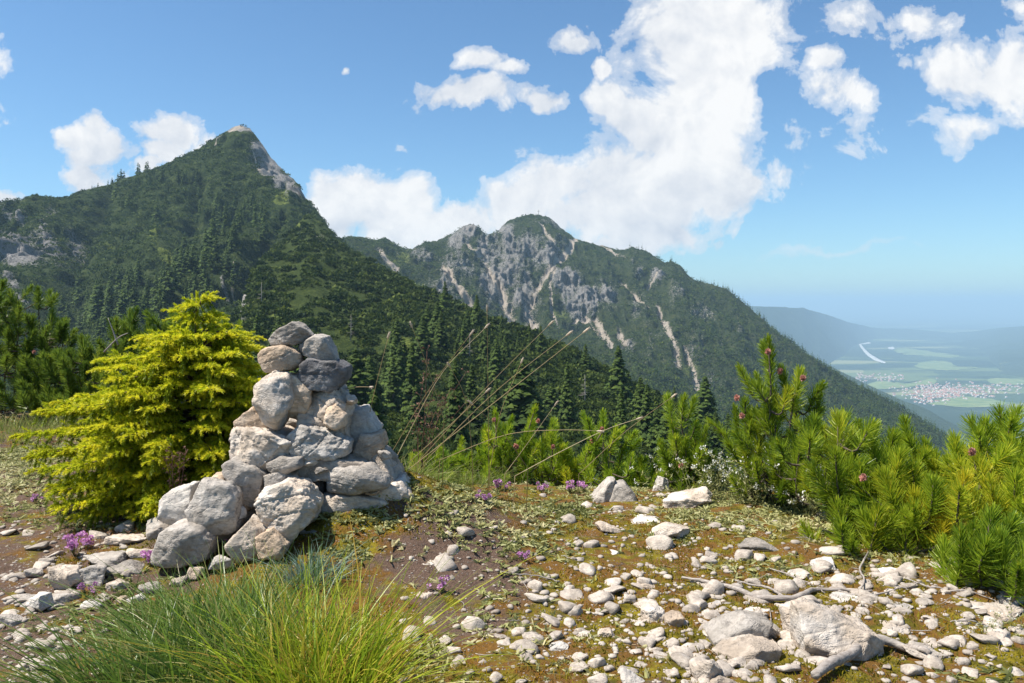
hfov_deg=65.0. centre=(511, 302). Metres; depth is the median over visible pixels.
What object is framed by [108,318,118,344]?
bare twig
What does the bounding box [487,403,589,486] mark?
mountain pine
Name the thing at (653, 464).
flowering herb
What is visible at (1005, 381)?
meadow
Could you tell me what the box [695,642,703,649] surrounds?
pebble
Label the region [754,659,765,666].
pebble
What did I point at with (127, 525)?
pebble
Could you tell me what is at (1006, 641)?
pebble
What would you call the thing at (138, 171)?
spruce wood
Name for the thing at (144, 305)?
spruce tree
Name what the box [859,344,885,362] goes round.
river
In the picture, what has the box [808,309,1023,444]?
valley floor
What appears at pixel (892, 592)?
ground stone
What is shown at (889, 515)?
mountain pine
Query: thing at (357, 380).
spruce tree
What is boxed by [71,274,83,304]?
spruce tree
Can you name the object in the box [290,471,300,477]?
cairn stone
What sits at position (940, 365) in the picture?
meadow
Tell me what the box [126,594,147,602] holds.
ground stone
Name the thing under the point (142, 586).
ground stone
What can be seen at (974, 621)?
fallen branch
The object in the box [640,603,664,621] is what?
ground stone
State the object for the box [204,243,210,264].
spruce tree
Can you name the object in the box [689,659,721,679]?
ground stone
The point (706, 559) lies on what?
pebble
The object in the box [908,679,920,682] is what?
pebble
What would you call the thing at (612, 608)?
pebble
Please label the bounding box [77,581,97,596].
thyme
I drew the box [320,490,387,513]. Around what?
cairn stone
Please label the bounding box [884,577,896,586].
pebble
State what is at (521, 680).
pebble
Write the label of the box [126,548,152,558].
ground stone
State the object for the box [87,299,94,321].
spruce tree
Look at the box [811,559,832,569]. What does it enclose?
pebble
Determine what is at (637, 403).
spruce tree
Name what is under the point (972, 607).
ground stone
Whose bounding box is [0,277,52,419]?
mountain pine
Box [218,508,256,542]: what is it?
cairn stone
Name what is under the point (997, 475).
mountain pine
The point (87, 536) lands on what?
thyme
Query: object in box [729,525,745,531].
pebble
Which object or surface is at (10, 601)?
pebble
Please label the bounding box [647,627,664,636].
pebble
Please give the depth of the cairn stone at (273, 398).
3.78 m
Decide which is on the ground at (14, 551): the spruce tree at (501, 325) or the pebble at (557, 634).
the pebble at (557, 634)
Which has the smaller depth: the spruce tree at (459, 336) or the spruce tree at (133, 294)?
the spruce tree at (459, 336)
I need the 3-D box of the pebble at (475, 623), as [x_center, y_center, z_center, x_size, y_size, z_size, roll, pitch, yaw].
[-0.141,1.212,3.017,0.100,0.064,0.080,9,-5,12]
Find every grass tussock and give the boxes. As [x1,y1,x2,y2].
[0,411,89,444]
[0,544,341,682]
[2,654,142,682]
[3,524,452,682]
[45,544,338,670]
[67,517,578,682]
[245,527,373,588]
[283,635,496,682]
[395,441,479,481]
[425,459,556,485]
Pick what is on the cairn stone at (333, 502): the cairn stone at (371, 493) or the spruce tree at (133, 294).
the cairn stone at (371, 493)
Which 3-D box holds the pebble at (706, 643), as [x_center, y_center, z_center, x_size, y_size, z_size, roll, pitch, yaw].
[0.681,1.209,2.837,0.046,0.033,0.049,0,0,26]
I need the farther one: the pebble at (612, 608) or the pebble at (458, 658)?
the pebble at (612, 608)
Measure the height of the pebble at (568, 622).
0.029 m
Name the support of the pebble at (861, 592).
on the ground at (14, 551)
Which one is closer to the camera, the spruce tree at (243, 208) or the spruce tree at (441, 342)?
the spruce tree at (441, 342)
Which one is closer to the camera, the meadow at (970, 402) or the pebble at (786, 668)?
the pebble at (786, 668)
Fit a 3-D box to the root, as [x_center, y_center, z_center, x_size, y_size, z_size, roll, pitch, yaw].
[1.131,1.161,2.652,0.543,0.083,0.184,0,0,-27]
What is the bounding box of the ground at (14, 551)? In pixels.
[0,413,1023,682]
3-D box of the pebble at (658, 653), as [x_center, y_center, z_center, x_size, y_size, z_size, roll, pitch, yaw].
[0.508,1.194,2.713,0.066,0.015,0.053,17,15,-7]
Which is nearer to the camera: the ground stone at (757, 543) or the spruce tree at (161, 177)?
the ground stone at (757, 543)
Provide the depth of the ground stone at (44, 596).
3.17 m
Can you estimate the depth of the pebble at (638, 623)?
3.00 m
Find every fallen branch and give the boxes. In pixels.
[501,571,559,581]
[681,576,872,600]
[735,580,782,594]
[769,568,811,583]
[838,582,924,595]
[859,551,868,588]
[905,578,995,600]
[950,619,1008,624]
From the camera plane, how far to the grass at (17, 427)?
7.37 m
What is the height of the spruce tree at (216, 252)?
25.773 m
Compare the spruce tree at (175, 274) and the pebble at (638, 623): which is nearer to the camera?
the pebble at (638, 623)
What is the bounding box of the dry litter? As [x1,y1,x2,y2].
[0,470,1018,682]
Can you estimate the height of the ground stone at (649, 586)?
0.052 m
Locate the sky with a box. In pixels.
[0,0,1023,308]
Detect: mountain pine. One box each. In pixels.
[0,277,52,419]
[0,284,92,419]
[35,333,119,420]
[93,305,159,384]
[129,307,252,400]
[409,434,495,484]
[452,406,536,484]
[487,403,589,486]
[556,408,649,487]
[560,453,674,488]
[655,391,733,490]
[704,333,832,506]
[757,405,969,557]
[899,400,1023,547]
[926,501,1023,605]
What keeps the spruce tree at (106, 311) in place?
on the mountain at (21, 253)
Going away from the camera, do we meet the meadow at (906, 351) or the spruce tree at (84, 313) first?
the spruce tree at (84, 313)
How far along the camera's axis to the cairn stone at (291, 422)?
4.05 m
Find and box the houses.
[856,372,1022,390]
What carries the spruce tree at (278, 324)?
on the hillside
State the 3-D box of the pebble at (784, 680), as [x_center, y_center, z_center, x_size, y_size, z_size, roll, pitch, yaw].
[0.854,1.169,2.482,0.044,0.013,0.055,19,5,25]
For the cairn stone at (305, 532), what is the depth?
3.60 m
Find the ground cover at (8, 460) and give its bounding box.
[0,434,1023,682]
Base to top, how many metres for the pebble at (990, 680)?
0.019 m
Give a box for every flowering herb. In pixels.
[629,448,690,481]
[634,457,724,491]
[680,447,730,489]
[687,451,739,499]
[702,445,769,493]
[704,462,748,498]
[709,453,738,488]
[716,455,773,505]
[718,462,770,504]
[754,465,800,510]
[768,463,809,513]
[798,471,847,522]
[800,464,825,517]
[955,610,1014,632]
[989,598,1023,632]
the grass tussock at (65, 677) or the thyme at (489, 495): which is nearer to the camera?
the grass tussock at (65, 677)
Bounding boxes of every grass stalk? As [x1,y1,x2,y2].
[370,331,390,410]
[393,330,473,449]
[397,323,489,454]
[404,388,490,468]
[407,327,589,474]
[409,321,443,480]
[416,320,553,473]
[422,330,572,479]
[438,429,603,479]
[447,362,472,490]
[467,399,527,511]
[486,304,488,497]
[488,357,523,492]
[503,401,557,500]
[513,417,642,504]
[577,393,676,508]
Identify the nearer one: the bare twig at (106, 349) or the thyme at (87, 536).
the thyme at (87, 536)
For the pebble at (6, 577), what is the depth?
3.51 m
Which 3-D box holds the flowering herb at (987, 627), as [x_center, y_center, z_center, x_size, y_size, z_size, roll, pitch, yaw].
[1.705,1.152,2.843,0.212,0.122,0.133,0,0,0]
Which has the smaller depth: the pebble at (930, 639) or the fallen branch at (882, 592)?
the pebble at (930, 639)
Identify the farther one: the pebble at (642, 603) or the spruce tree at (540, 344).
the spruce tree at (540, 344)
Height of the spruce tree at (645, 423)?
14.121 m
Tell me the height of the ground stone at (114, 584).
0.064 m
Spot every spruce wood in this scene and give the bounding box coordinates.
[108,163,426,294]
[559,245,948,459]
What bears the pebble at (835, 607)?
on the ground at (14, 551)
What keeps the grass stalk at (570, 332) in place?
on the ground at (14, 551)
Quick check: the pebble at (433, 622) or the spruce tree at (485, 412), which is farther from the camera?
the spruce tree at (485, 412)
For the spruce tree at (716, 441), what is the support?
on the hillside
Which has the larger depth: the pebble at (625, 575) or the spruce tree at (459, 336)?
the spruce tree at (459, 336)
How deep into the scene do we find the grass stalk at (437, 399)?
4.46 m
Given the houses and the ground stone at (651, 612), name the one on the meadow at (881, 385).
the houses
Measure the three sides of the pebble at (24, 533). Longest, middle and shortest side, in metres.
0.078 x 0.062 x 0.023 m
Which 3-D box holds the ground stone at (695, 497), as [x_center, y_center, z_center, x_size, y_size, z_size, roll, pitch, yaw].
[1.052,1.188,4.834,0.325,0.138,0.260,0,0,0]
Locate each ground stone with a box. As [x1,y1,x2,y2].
[0,613,23,625]
[3,593,35,607]
[23,567,43,576]
[24,591,53,610]
[47,564,82,588]
[53,593,72,603]
[74,563,106,585]
[80,600,102,609]
[83,550,129,566]
[88,530,109,539]
[103,534,145,544]
[105,559,143,576]
[105,578,131,590]
[116,595,129,603]
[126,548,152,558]
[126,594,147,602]
[136,581,161,594]
[146,516,169,539]
[169,576,187,586]
[416,591,435,598]
[423,560,433,564]
[549,641,568,650]
[589,476,614,502]
[595,521,621,532]
[598,627,614,637]
[609,479,636,501]
[620,667,644,682]
[632,514,659,523]
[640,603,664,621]
[641,583,654,588]
[650,522,689,537]
[652,476,669,490]
[662,486,712,507]
[663,610,684,626]
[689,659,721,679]
[703,610,773,645]
[709,674,736,682]
[712,633,781,662]
[737,537,778,550]
[744,606,769,611]
[769,624,780,637]
[779,602,790,632]
[787,568,811,579]
[789,597,884,660]
[810,556,836,571]
[830,591,858,601]
[878,567,895,572]
[880,620,912,634]
[884,589,895,594]
[894,602,913,608]
[901,644,950,658]
[944,599,980,608]
[971,601,1023,621]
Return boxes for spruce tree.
[57,292,65,313]
[65,303,72,325]
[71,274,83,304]
[74,312,82,337]
[81,305,87,324]
[83,289,89,310]
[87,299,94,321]
[88,280,103,316]
[90,278,103,310]
[92,316,100,339]
[95,296,112,334]
[95,320,103,339]
[99,287,104,305]
[101,281,114,316]
[111,179,119,199]
[113,284,129,317]
[114,266,122,293]
[122,265,131,283]
[123,276,138,300]
[124,191,130,206]
[125,274,132,307]
[126,263,137,291]
[126,282,137,315]
[132,256,144,284]
[132,289,141,307]
[136,292,146,322]
[141,295,148,320]
[143,279,151,306]
[143,289,148,305]
[148,275,163,309]
[151,198,161,219]
[151,282,163,310]
[154,298,163,328]
[158,164,164,182]
[158,262,167,290]
[158,296,164,316]
[161,256,178,296]
[161,287,167,320]
[168,258,181,291]
[173,243,179,262]
[174,250,186,284]
[175,247,185,271]
[179,234,188,254]
[180,249,191,277]
[181,246,193,275]
[182,170,189,184]
[182,283,188,301]
[187,241,199,262]
[187,279,191,297]
[188,267,198,298]
[190,249,196,269]
[192,273,201,310]
[193,255,200,273]
[197,247,211,279]
[199,269,206,298]
[199,277,214,310]
[200,228,211,261]
[202,220,218,251]
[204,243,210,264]
[207,208,219,235]
[207,248,215,269]
[209,281,220,308]
[212,232,221,262]
[213,193,221,211]
[214,201,223,222]
[216,209,222,228]
[221,203,230,227]
[222,246,234,276]
[226,232,234,251]
[227,218,239,245]
[230,256,240,286]
[231,196,238,214]
[231,225,239,241]
[234,210,241,230]
[236,206,243,224]
[242,200,248,222]
[249,190,254,213]
[250,315,264,362]
[251,200,259,223]
[257,200,263,221]
[257,228,264,243]
[260,214,271,244]
[261,207,268,220]
[268,318,282,346]
[289,349,307,372]
[346,349,377,405]
[361,356,390,410]
[367,391,395,451]
[379,365,387,384]
[381,337,403,394]
[382,391,400,412]
[383,356,404,412]
[384,321,394,356]
[386,318,402,364]
[387,342,409,402]
[400,342,426,419]
[401,338,416,385]
[403,385,428,428]
[408,315,436,361]
[419,305,432,329]
[427,301,447,339]
[433,312,450,350]
[439,281,450,311]
[439,359,470,443]
[449,343,463,384]
[457,326,460,342]
[458,319,470,356]
[464,307,471,332]
[465,364,481,426]
[470,295,484,326]
[475,327,491,361]
[476,326,483,340]
[480,365,490,406]
[480,393,490,424]
[486,337,491,360]
[486,379,503,423]
[487,337,507,383]
[498,356,549,433]
[499,315,504,328]
[499,329,503,344]
[500,335,511,360]
[515,334,520,346]
[527,333,533,351]
[535,326,546,354]
[542,383,561,411]
[556,360,579,424]
[580,344,591,368]
[603,345,633,401]
[613,389,629,452]
[626,371,633,391]
[629,377,650,421]
[635,384,654,442]
[644,401,663,448]
[653,389,679,461]
[672,387,677,402]
[689,376,722,428]
[701,415,716,470]
[707,410,727,459]
[719,413,736,449]
[724,424,737,452]
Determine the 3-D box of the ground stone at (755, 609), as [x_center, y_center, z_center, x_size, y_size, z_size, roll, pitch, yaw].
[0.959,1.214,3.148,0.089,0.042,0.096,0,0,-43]
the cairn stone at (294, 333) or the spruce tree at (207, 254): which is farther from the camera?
the spruce tree at (207, 254)
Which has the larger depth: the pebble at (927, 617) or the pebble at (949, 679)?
the pebble at (927, 617)
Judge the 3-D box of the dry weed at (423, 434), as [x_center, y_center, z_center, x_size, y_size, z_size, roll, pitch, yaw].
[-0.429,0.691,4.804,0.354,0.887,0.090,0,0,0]
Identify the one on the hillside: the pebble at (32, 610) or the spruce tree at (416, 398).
the spruce tree at (416, 398)
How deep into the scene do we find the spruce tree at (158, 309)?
455.95 m
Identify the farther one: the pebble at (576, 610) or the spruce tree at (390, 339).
the spruce tree at (390, 339)
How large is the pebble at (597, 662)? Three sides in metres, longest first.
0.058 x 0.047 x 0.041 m
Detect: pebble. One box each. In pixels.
[0,529,16,535]
[1,573,12,580]
[1,609,16,613]
[2,596,19,600]
[5,599,15,604]
[9,572,25,578]
[12,663,27,670]
[13,599,25,603]
[13,628,29,636]
[14,632,31,642]
[22,530,34,535]
[24,606,35,613]
[24,640,53,649]
[24,658,40,670]
[25,541,49,549]
[33,561,51,568]
[36,624,46,631]
[38,558,54,561]
[40,654,72,669]
[46,551,64,557]
[47,604,64,609]
[47,633,59,640]
[52,590,69,603]
[55,640,71,649]
[66,626,83,634]
[69,590,80,600]
[95,594,109,603]
[114,519,134,532]
[120,570,133,577]
[402,625,422,641]
[423,616,435,624]
[433,552,456,571]
[438,635,450,644]
[447,544,459,554]
[447,646,460,654]
[449,510,458,514]
[452,655,464,664]
[456,527,474,536]
[461,616,485,629]
[489,671,502,680]
[493,634,506,638]
[497,639,510,644]
[508,567,518,572]
[509,642,520,649]
[511,627,525,635]
[516,639,538,655]
[516,679,526,682]
[522,632,538,640]
[523,652,533,659]
[524,593,548,602]
[527,579,541,590]
[533,634,543,643]
[541,613,559,627]
[548,630,562,638]
[549,632,557,640]
[558,600,575,612]
[560,514,575,523]
[560,589,583,599]
[563,617,575,627]
[564,585,574,589]
[568,605,582,615]
[569,661,588,671]
[571,652,588,660]
[573,539,583,546]
[574,628,584,631]
[575,557,583,561]
[576,630,589,636]
[579,562,596,575]
[580,501,591,507]
[583,540,599,547]
[587,673,607,682]
[588,591,612,603]
[588,657,605,667]
[595,608,608,612]
[603,585,625,593]
[604,601,619,614]
[604,665,614,671]
[605,577,621,585]
[609,505,623,510]
[617,666,638,673]
[620,572,630,580]
[620,618,629,623]
[624,594,635,602]
[629,648,642,653]
[630,569,643,577]
[631,582,644,589]
[633,598,657,609]
[633,620,646,625]
[635,506,654,513]
[635,661,647,667]
[637,577,650,583]
[637,636,656,647]
[646,534,672,549]
[646,634,663,641]
[647,589,659,598]
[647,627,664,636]
[649,647,662,652]
[653,650,666,658]
[662,637,679,647]
[665,669,679,677]
[668,645,693,657]
[670,652,690,668]
[682,604,700,612]
[682,642,692,646]
[686,591,709,600]
[689,594,707,609]
[689,656,706,663]
[691,560,701,567]
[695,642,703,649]
[697,655,709,659]
[698,618,707,623]
[698,676,709,682]
[699,556,717,563]
[699,639,711,648]
[701,609,719,618]
[702,588,716,594]
[703,579,724,594]
[705,550,720,555]
[708,522,721,527]
[716,659,734,677]
[727,656,745,666]
[728,663,739,667]
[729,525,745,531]
[731,583,743,588]
[732,670,738,676]
[734,549,752,560]
[737,668,752,677]
[743,589,772,603]
[744,578,761,584]
[744,659,758,669]
[753,553,765,562]
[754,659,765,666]
[763,674,776,682]
[768,578,775,583]
[769,556,780,561]
[773,579,798,593]
[774,665,800,671]
[777,640,795,649]
[779,638,795,644]
[780,630,790,639]
[781,677,794,682]
[793,578,806,587]
[794,649,810,657]
[802,594,819,603]
[803,656,826,664]
[807,581,819,585]
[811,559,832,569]
[813,566,830,573]
[819,546,844,554]
[829,573,854,584]
[830,604,841,612]
[831,583,845,587]
[847,588,858,593]
[851,612,861,618]
[855,607,869,614]
[857,595,873,605]
[858,579,872,584]
[858,583,873,589]
[858,589,878,600]
[871,571,886,578]
[878,597,894,604]
[882,664,890,668]
[883,575,902,583]
[884,571,900,575]
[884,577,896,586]
[886,629,897,636]
[892,607,912,614]
[892,613,904,625]
[894,562,917,578]
[900,664,923,675]
[901,583,916,588]
[908,641,933,647]
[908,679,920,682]
[909,588,923,592]
[915,592,931,598]
[915,597,933,605]
[921,637,935,643]
[922,615,938,621]
[923,654,943,670]
[924,619,938,628]
[924,672,939,678]
[927,642,943,647]
[937,637,959,648]
[938,649,952,655]
[940,589,950,593]
[946,583,958,591]
[946,676,957,682]
[948,635,966,645]
[954,657,970,665]
[955,618,967,625]
[956,589,971,596]
[960,611,975,619]
[961,666,978,677]
[966,643,979,649]
[968,633,999,644]
[974,609,987,614]
[982,615,1003,628]
[983,627,1010,638]
[984,654,996,659]
[985,678,998,682]
[998,597,1018,605]
[998,637,1013,646]
[1008,667,1023,675]
[1009,626,1023,634]
[1010,636,1023,644]
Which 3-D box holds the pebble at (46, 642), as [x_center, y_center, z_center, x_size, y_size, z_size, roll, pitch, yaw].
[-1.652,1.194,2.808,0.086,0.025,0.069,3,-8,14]
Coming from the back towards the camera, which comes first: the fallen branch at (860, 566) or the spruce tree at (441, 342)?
the spruce tree at (441, 342)
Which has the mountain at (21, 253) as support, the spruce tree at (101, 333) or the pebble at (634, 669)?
the spruce tree at (101, 333)
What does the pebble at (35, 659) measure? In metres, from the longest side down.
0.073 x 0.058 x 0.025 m
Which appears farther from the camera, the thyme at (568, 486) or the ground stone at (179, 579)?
the thyme at (568, 486)
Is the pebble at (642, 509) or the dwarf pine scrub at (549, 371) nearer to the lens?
the pebble at (642, 509)
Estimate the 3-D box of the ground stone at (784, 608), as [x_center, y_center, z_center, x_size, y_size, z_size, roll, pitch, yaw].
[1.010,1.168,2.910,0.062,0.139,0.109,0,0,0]
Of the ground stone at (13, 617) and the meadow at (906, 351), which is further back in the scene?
the meadow at (906, 351)
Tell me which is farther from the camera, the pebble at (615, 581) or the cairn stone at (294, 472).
the cairn stone at (294, 472)
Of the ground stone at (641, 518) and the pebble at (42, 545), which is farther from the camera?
the ground stone at (641, 518)
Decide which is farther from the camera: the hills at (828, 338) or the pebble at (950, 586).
the hills at (828, 338)
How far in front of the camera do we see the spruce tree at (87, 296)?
645.92 m
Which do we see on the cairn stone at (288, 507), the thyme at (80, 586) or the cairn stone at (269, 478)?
the cairn stone at (269, 478)
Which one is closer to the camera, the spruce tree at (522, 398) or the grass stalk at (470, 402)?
the grass stalk at (470, 402)
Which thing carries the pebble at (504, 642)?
on the ground at (14, 551)
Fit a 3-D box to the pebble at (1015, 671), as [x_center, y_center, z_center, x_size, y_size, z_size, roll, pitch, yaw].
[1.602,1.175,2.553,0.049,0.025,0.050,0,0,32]
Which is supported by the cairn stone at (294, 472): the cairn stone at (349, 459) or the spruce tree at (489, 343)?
the cairn stone at (349, 459)
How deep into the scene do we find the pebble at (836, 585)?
3.38 m
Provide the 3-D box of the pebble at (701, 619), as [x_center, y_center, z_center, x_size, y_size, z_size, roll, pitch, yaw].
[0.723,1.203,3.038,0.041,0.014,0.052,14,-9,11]
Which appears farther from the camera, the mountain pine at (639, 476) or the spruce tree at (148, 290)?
the spruce tree at (148, 290)
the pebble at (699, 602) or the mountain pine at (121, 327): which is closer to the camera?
the pebble at (699, 602)
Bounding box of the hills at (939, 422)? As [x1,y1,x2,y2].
[811,356,992,459]
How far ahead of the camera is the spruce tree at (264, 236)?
680.92 m
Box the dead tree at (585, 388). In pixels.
[581,379,588,399]
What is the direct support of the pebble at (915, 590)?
on the ground at (14, 551)
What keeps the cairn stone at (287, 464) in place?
on the cairn stone at (269, 478)
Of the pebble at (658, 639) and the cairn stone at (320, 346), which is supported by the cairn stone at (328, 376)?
the cairn stone at (320, 346)
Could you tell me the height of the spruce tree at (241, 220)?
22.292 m
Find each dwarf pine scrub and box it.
[0,124,364,396]
[229,214,787,487]
[339,214,950,480]
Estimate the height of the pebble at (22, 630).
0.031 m
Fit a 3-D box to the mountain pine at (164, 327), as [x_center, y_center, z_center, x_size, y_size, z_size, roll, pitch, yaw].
[-3.224,0.619,8.096,1.298,1.161,0.767,0,0,0]
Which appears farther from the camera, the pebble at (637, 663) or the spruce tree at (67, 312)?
the spruce tree at (67, 312)
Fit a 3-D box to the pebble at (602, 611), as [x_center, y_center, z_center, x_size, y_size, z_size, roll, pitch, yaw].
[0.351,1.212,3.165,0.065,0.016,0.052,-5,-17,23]
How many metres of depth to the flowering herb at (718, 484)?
5.00 m
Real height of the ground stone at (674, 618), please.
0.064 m
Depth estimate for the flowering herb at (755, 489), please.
4.76 m
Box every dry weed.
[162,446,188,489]
[410,345,468,474]
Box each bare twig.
[103,333,127,352]
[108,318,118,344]
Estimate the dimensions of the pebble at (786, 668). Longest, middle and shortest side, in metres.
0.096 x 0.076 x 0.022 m
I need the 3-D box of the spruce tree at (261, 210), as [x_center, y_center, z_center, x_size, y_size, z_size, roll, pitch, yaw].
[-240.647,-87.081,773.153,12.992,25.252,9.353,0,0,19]
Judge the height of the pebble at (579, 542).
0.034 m
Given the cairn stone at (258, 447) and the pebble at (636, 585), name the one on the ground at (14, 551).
the pebble at (636, 585)
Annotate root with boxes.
[811,634,931,679]
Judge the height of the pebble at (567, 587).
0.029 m
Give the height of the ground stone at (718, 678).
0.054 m
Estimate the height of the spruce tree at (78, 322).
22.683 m
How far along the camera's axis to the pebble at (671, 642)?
2.84 m
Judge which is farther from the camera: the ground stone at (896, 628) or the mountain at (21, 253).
the mountain at (21, 253)
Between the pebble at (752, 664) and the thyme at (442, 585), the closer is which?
the pebble at (752, 664)
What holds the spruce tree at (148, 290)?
on the mountain at (21, 253)
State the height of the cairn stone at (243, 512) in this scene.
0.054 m
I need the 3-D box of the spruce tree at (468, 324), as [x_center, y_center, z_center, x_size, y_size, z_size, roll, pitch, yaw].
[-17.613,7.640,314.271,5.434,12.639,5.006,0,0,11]
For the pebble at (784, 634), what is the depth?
2.87 m
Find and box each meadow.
[867,379,936,388]
[894,348,958,357]
[914,360,976,369]
[928,396,1005,406]
[987,378,1023,384]
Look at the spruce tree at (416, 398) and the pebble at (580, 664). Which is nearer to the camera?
the pebble at (580, 664)
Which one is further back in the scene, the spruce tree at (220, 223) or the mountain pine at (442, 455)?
the spruce tree at (220, 223)
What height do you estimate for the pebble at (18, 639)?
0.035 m
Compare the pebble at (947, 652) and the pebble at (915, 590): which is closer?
the pebble at (947, 652)
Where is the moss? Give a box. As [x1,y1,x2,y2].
[49,470,1023,682]
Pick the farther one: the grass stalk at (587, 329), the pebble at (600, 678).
the grass stalk at (587, 329)
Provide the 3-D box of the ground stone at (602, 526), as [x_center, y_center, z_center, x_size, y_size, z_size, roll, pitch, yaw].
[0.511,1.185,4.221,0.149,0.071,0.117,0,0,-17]
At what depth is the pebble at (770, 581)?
3.44 m
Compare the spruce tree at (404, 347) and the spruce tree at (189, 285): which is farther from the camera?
the spruce tree at (189, 285)
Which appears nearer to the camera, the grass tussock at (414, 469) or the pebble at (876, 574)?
the pebble at (876, 574)
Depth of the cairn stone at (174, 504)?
3.62 m
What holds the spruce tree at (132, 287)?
on the mountain at (21, 253)
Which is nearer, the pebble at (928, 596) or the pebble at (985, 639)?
the pebble at (985, 639)
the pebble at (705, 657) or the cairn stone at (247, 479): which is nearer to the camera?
the pebble at (705, 657)
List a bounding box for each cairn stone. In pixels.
[150,518,217,567]
[157,481,199,524]
[185,477,244,539]
[186,566,204,579]
[208,555,234,569]
[212,472,250,510]
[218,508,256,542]
[221,455,268,508]
[224,514,266,563]
[229,425,294,469]
[233,406,268,427]
[239,506,246,518]
[252,370,295,430]
[254,475,323,539]
[255,527,293,559]
[257,345,304,372]
[263,472,291,486]
[266,454,304,473]
[268,321,313,345]
[286,418,296,427]
[286,424,353,461]
[288,372,312,419]
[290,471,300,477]
[295,452,367,481]
[296,387,357,437]
[298,334,339,360]
[298,358,352,392]
[299,530,315,533]
[305,460,317,466]
[313,481,326,493]
[314,466,327,474]
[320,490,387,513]
[323,403,347,430]
[326,461,390,494]
[346,394,357,404]
[350,404,383,450]
[352,429,388,460]
[365,490,379,495]
[368,472,413,500]
[372,449,404,482]
[378,450,391,459]
[384,445,398,464]
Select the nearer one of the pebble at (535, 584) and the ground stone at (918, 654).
the ground stone at (918, 654)
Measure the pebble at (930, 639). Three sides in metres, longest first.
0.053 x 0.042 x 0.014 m
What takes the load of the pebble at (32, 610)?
on the ground at (14, 551)
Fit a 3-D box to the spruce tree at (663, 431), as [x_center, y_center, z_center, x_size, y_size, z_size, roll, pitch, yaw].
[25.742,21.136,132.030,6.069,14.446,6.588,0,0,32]
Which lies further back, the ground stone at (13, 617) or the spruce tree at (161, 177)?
the spruce tree at (161, 177)
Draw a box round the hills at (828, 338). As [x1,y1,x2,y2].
[749,306,1023,376]
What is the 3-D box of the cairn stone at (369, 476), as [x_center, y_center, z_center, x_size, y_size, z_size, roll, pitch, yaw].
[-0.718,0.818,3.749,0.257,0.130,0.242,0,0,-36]
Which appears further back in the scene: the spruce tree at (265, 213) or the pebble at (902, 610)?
the spruce tree at (265, 213)
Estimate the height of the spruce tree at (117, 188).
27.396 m
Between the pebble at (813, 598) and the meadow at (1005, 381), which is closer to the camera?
the pebble at (813, 598)
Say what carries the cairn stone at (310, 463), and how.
on the cairn stone at (310, 442)
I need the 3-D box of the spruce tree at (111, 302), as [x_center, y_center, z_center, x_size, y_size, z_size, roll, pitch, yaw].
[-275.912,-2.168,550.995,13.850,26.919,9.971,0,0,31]
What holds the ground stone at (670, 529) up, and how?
on the ground at (14, 551)
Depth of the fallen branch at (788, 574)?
3.53 m
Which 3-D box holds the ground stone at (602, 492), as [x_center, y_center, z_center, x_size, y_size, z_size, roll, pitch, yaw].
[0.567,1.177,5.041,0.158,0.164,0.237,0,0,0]
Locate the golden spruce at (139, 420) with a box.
[6,290,269,530]
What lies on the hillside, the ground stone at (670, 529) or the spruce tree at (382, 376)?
the spruce tree at (382, 376)
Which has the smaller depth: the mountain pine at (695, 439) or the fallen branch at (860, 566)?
the fallen branch at (860, 566)
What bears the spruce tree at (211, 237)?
on the mountain at (21, 253)
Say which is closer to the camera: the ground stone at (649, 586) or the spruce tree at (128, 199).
the ground stone at (649, 586)
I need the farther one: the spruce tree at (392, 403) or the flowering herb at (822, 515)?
the spruce tree at (392, 403)
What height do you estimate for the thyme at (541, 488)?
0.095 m
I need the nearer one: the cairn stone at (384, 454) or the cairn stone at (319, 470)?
the cairn stone at (319, 470)
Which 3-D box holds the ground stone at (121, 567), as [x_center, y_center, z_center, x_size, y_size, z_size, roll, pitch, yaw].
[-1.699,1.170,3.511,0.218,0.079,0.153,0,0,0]
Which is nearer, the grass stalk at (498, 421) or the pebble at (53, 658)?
the pebble at (53, 658)
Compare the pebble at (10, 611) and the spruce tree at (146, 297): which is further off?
the spruce tree at (146, 297)
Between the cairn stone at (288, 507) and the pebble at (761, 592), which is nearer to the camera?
the pebble at (761, 592)
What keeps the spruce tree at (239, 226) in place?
on the mountain at (21, 253)
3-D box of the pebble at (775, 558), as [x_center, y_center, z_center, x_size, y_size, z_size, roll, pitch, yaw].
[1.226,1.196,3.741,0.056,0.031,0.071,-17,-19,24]
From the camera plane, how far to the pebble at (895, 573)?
3.49 m
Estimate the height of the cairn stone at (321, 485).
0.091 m
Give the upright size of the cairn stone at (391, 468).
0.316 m
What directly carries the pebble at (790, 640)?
on the ground at (14, 551)
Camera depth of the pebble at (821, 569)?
3.57 m
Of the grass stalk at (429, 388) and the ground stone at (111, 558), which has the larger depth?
the grass stalk at (429, 388)
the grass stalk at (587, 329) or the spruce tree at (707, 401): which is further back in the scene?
the spruce tree at (707, 401)
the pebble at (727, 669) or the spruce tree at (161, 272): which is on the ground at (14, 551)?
the pebble at (727, 669)
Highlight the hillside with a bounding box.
[240,214,687,474]
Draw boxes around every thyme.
[30,494,43,503]
[62,532,90,555]
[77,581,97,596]
[79,531,93,547]
[140,550,152,565]
[427,575,449,592]
[474,489,483,499]
[483,493,491,503]
[493,479,510,490]
[517,550,529,560]
[536,482,548,492]
[566,480,580,493]
[572,481,587,491]
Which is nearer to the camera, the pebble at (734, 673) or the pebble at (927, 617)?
the pebble at (734, 673)
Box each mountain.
[0,125,338,412]
[344,214,947,477]

